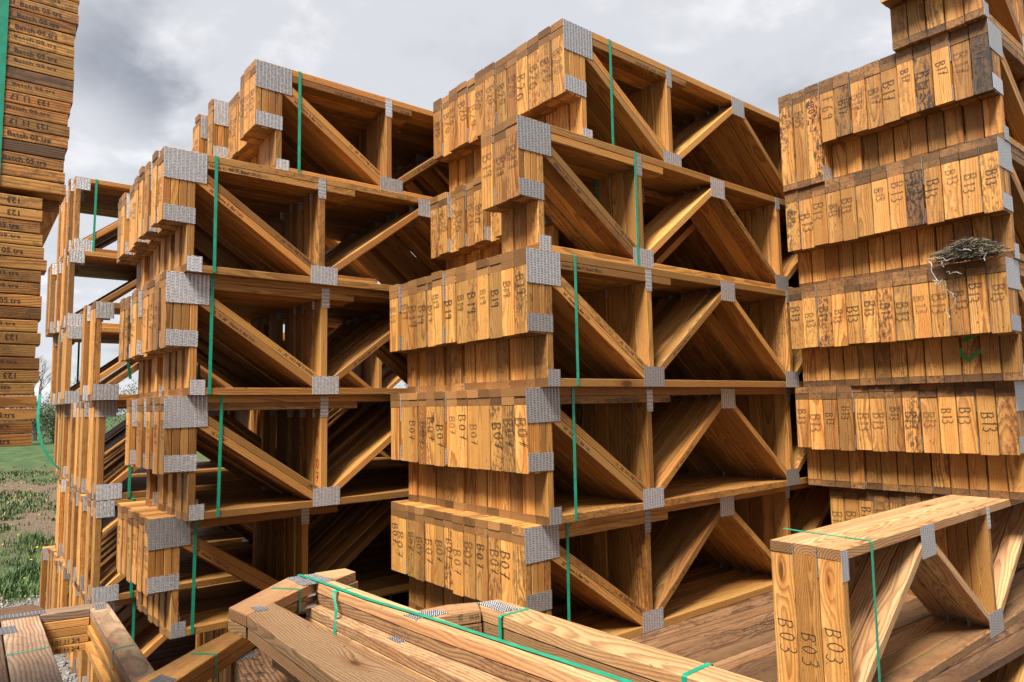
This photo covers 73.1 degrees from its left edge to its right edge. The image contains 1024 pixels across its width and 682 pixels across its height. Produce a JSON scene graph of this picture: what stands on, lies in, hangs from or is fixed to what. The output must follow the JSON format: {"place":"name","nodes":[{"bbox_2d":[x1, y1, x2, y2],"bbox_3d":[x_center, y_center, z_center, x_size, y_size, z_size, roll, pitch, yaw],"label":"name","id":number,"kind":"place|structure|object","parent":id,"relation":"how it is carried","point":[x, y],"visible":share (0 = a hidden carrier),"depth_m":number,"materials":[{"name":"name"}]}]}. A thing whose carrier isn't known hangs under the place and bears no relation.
{"place":"outdoors","nodes":[
{"label":"outdoors","id":0,"kind":"place"},
{"bbox_2d":[0,465,69,605],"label":"grass","id":1,"kind":"structure","parent":0,"point":[11,589],"depth_m":9.93,"materials":[{"name":"green plant"}]},
{"bbox_2d":[0,581,76,681],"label":"gravel","id":2,"kind":"structure","parent":0,"point":[63,663],"depth_m":6.64,"materials":[{"name":"grey gravel"}]},
{"bbox_2d":[0,415,209,681],"bbox_3d":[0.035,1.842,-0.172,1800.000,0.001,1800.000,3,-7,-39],"label":"ground","id":3,"kind":"structure","parent":0,"point":[20,458],"depth_m":17.26,"materials":[{"name":"brown soil"}]},
{"bbox_2d":[1,403,54,443],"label":"bushy tree","id":4,"kind":"object","parent":3,"relation":"on","point":[47,416],"visible":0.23,"depth_m":43.33,"materials":[{"name":"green plant"}]},
{"bbox_2d":[18,393,55,442],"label":"bushy tree","id":5,"kind":"object","parent":3,"relation":"on","point":[50,416],"visible":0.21,"depth_m":44.70,"materials":[{"name":"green plant"}]},
{"bbox_2d":[32,356,50,440],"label":"bare tree","id":6,"kind":"object","parent":3,"relation":"on","point":[34,437],"visible":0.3,"depth_m":50.08,"materials":[{"name":"grey plant"}]},
{"bbox_2d":[105,379,137,431],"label":"bushy tree","id":7,"kind":"object","parent":3,"relation":"on","point":[131,390],"visible":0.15,"depth_m":53.19,"materials":[{"name":"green plant"}]},
{"bbox_2d":[39,541,248,609],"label":"truss bundle","id":8,"kind":"object","parent":3,"relation":"on","point":[55,594],"visible":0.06,"depth_m":5.77,"materials":[{"name":"brown wood"}]},
{"bbox_2d":[55,476,247,558],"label":"truss bundle","id":9,"kind":"object","parent":8,"relation":"on","point":[219,535],"visible":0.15,"depth_m":5.70,"materials":[{"name":"brown wood"}]},
{"bbox_2d":[53,404,390,478],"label":"truss bundle","id":10,"kind":"object","parent":9,"relation":"on","point":[115,436],"visible":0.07,"depth_m":5.99,"materials":[{"name":"brown wood"}]},
{"bbox_2d":[36,394,60,470],"bbox_3d":[-3.862,0.764,5.775,0.200,0.643,0.012,2,-6,-29],"label":"loose strap","id":11,"kind":"object","parent":10,"relation":"attached to","point":[40,437],"visible":0.99,"depth_m":5.75,"materials":[{"name":"green plastic"}]},
{"bbox_2d":[50,325,401,405],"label":"truss bundle","id":12,"kind":"object","parent":10,"relation":"on","point":[372,371],"visible":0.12,"depth_m":5.97,"materials":[{"name":"brown wood"}]},
{"bbox_2d":[45,249,376,336],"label":"truss bundle","id":13,"kind":"object","parent":12,"relation":"on","point":[79,263],"visible":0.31,"depth_m":5.87,"materials":[{"name":"brown wood"}]},
{"bbox_2d":[56,176,377,282],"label":"truss bundle","id":14,"kind":"object","parent":13,"relation":"on","point":[84,195],"visible":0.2,"depth_m":5.88,"materials":[{"name":"brown wood"}]},
{"bbox_2d":[67,555,385,681],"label":"truss bundle","id":15,"kind":"object","parent":3,"relation":"on","point":[158,649],"visible":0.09,"depth_m":4.69,"materials":[{"name":"brown wood"}]},
{"bbox_2d":[64,487,390,603],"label":"truss bundle","id":16,"kind":"object","parent":15,"relation":"on","point":[90,561],"visible":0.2,"depth_m":4.58,"materials":[{"name":"brown wood"}]},
{"bbox_2d":[68,400,408,500],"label":"truss bundle","id":17,"kind":"object","parent":16,"relation":"on","point":[95,473],"visible":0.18,"depth_m":4.68,"materials":[{"name":"brown wood"}]},
{"bbox_2d":[80,301,342,401],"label":"truss bundle","id":18,"kind":"object","parent":17,"relation":"on","point":[93,387],"visible":0.16,"depth_m":4.31,"materials":[{"name":"brown wood"}]},
{"bbox_2d":[195,555,408,681],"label":"truss bundle","id":19,"kind":"object","parent":3,"relation":"on","point":[226,674],"visible":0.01,"depth_m":4.36,"materials":[{"name":"brown wood"}]},
{"bbox_2d":[116,497,408,638],"bbox_3d":[0.492,1.374,5.819,6.622,0.614,0.834,3,-7,-39],"label":"truss bundle","id":20,"kind":"object","parent":19,"relation":"on","point":[152,541],"visible":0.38,"depth_m":3.96,"materials":[{"name":"brown wood"}]},
{"bbox_2d":[125,395,408,521],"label":"truss bundle","id":21,"kind":"object","parent":20,"relation":"on","point":[316,462],"visible":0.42,"depth_m":3.83,"materials":[{"name":"brown wood"}]},
{"bbox_2d":[119,270,407,397],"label":"truss bundle","id":22,"kind":"object","parent":21,"relation":"on","point":[176,327],"visible":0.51,"depth_m":3.86,"materials":[{"name":"brown wood"}]},
{"bbox_2d":[127,362,131,378],"bbox_3d":[-2.405,0.017,4.318,0.063,0.442,0.003,2,-6,-26],"label":"loose strap","id":23,"kind":"object","parent":22,"relation":"hanging from","point":[129,370],"visible":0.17,"depth_m":4.31,"materials":[{"name":"green plastic"}]},
{"bbox_2d":[117,146,445,291],"bbox_3d":[0.507,-0.459,5.882,6.667,0.614,1.203,3,-7,-39],"label":"truss bundle","id":24,"kind":"object","parent":22,"relation":"on","point":[183,210],"visible":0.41,"depth_m":3.88,"materials":[{"name":"brown wood"}]},
{"bbox_2d":[192,59,448,198],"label":"truss bundle","id":25,"kind":"object","parent":24,"relation":"on","point":[275,116],"visible":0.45,"depth_m":4.21,"materials":[{"name":"brown wood"}]},
{"bbox_2d":[628,567,1023,681],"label":"truss bundle","id":26,"kind":"object","parent":3,"relation":"on","point":[750,652],"visible":0.27,"depth_m":3.27,"materials":[{"name":"brown wood"}]},
{"bbox_2d":[704,612,774,635],"bbox_3d":[1.234,1.435,3.480,0.613,0.012,0.163,3,-7,-35],"label":"dry twig","id":27,"kind":"object","parent":26,"relation":"on","point":[761,623],"visible":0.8,"depth_m":3.47,"materials":[{"name":"brown wood"}]},
{"bbox_2d":[770,494,1023,681],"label":"truss bundle","id":28,"kind":"object","parent":26,"relation":"on","point":[841,589],"visible":0.95,"depth_m":2.87,"materials":[{"name":"brown wood"}]},
{"bbox_2d":[829,486,1023,594],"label":"truss bundle","id":29,"kind":"object","parent":26,"relation":"on","point":[846,504],"visible":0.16,"depth_m":4.14,"materials":[{"name":"brown wood"}]},
{"bbox_2d":[794,380,1023,499],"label":"truss bundle","id":30,"kind":"object","parent":29,"relation":"on","point":[961,438],"visible":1,"depth_m":3.84,"materials":[{"name":"brown wood"}]},
{"bbox_2d":[788,256,1023,386],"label":"truss bundle","id":31,"kind":"object","parent":30,"relation":"on","point":[900,327],"visible":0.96,"depth_m":3.74,"materials":[{"name":"brown wood"}]},
{"bbox_2d":[784,135,1023,286],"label":"truss bundle","id":32,"kind":"object","parent":31,"relation":"on","point":[913,213],"visible":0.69,"depth_m":3.80,"materials":[{"name":"brown wood"}]},
{"bbox_2d":[778,83,833,191],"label":"truss bundle","id":33,"kind":"object","parent":32,"relation":"on","point":[806,156],"visible":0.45,"depth_m":4.25,"materials":[{"name":"brown wood"}]},
{"bbox_2d":[819,17,1023,177],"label":"truss bundle","id":34,"kind":"object","parent":32,"relation":"on","point":[958,87],"visible":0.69,"depth_m":3.76,"materials":[{"name":"brown wood"}]},
{"bbox_2d":[881,0,1023,52],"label":"truss bundle","id":35,"kind":"object","parent":34,"relation":"on","point":[913,22],"visible":0.41,"depth_m":3.72,"materials":[{"name":"brown wood"}]},
{"bbox_2d":[927,235,1012,317],"bbox_3d":[2.304,-0.322,3.484,0.201,0.411,0.393,3,-7,-39],"label":"bird nest","id":36,"kind":"object","parent":31,"relation":"on","point":[966,249],"visible":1,"depth_m":3.47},
{"bbox_3d":[0.087,1.463,1.396,0.790,1.044,0.700,3,-7,-39],"label":"timber cribbing","id":37,"kind":"object","parent":3,"relation":"on","visible":0},
{"bbox_2d":[228,568,761,681],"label":"roof truss bundle","id":38,"kind":"object","parent":37,"relation":"on","point":[346,630],"visible":1,"depth_m":2.00,"materials":[{"name":"brown wood"}]},
{"bbox_3d":[-1.122,1.704,1.876,0.790,0.700,0.700,3,-7,-39],"label":"timber cribbing","id":39,"kind":"object","parent":3,"relation":"on","visible":0},
{"bbox_2d":[0,602,154,681],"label":"roof truss bundle","id":40,"kind":"object","parent":39,"relation":"on","point":[34,639],"visible":1,"depth_m":3.00,"materials":[{"name":"brown wood"}]},
{"bbox_3d":[-3.421,1.146,1.108,1.240,1.755,0.800,3,-7,-39],"label":"timber cribbing","id":41,"kind":"object","parent":3,"relation":"on","visible":0},
{"bbox_2d":[0,0,79,446],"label":"roof truss stack","id":42,"kind":"object","parent":41,"relation":"on","point":[37,48],"visible":1,"depth_m":2.18,"materials":[{"name":"brown wood"}]},
{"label":"truss bundle","id":43,"kind":"object","parent":3,"relation":"on","visible":0},
{"bbox_2d":[391,483,831,638],"bbox_3d":[2.252,1.311,5.507,6.619,0.613,1.203,3,-7,-39],"label":"truss bundle","id":44,"kind":"object","parent":43,"relation":"on","point":[630,575],"visible":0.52,"depth_m":3.64,"materials":[{"name":"brown wood"}]},
{"bbox_2d":[390,387,808,525],"bbox_3d":[2.263,0.699,5.513,6.619,0.613,1.211,3,-7,-39],"label":"truss bundle","id":45,"kind":"object","parent":44,"relation":"on","point":[548,456],"visible":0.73,"depth_m":3.58,"materials":[{"name":"brown wood"}]},
{"bbox_2d":[389,247,802,392],"bbox_3d":[2.256,0.086,5.511,6.634,0.613,1.203,3,-7,-39],"label":"truss bundle","id":46,"kind":"object","parent":45,"relation":"on","point":[527,317],"visible":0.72,"depth_m":3.54,"materials":[{"name":"brown wood"}]},
{"bbox_2d":[430,174,798,287],"bbox_3d":[2.396,-0.485,5.991,6.652,0.613,1.018,3,-7,-39],"label":"truss bundle","id":47,"kind":"object","parent":46,"relation":"on","point":[465,228],"visible":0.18,"depth_m":4.18,"materials":[{"name":"brown wood"}]},
{"bbox_2d":[433,18,784,199],"bbox_3d":[2.451,-1.105,5.925,6.626,0.613,1.203,3,-7,-39],"label":"truss bundle","id":48,"kind":"object","parent":47,"relation":"on","point":[562,73],"visible":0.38,"depth_m":3.92,"materials":[{"name":"brown wood"}]},
{"bbox_2d":[481,114,797,290],"bbox_3d":[2.512,-0.558,5.233,6.610,0.613,0.281,3,-7,-39],"label":"truss bundle","id":49,"kind":"object","parent":46,"relation":"on","point":[531,168],"visible":0.74,"depth_m":3.56,"materials":[{"name":"brown wood"}]},
{"bbox_2d":[137,631,293,681],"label":"roof truss bundle","id":50,"kind":"object","parent":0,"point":[206,662],"visible":0.95,"depth_m":2.58,"materials":[{"name":"brown wood"}]},
{"bbox_2d":[1,0,894,414],"label":"sky","id":51,"kind":"structure","parent":0,"point":[145,70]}
]}

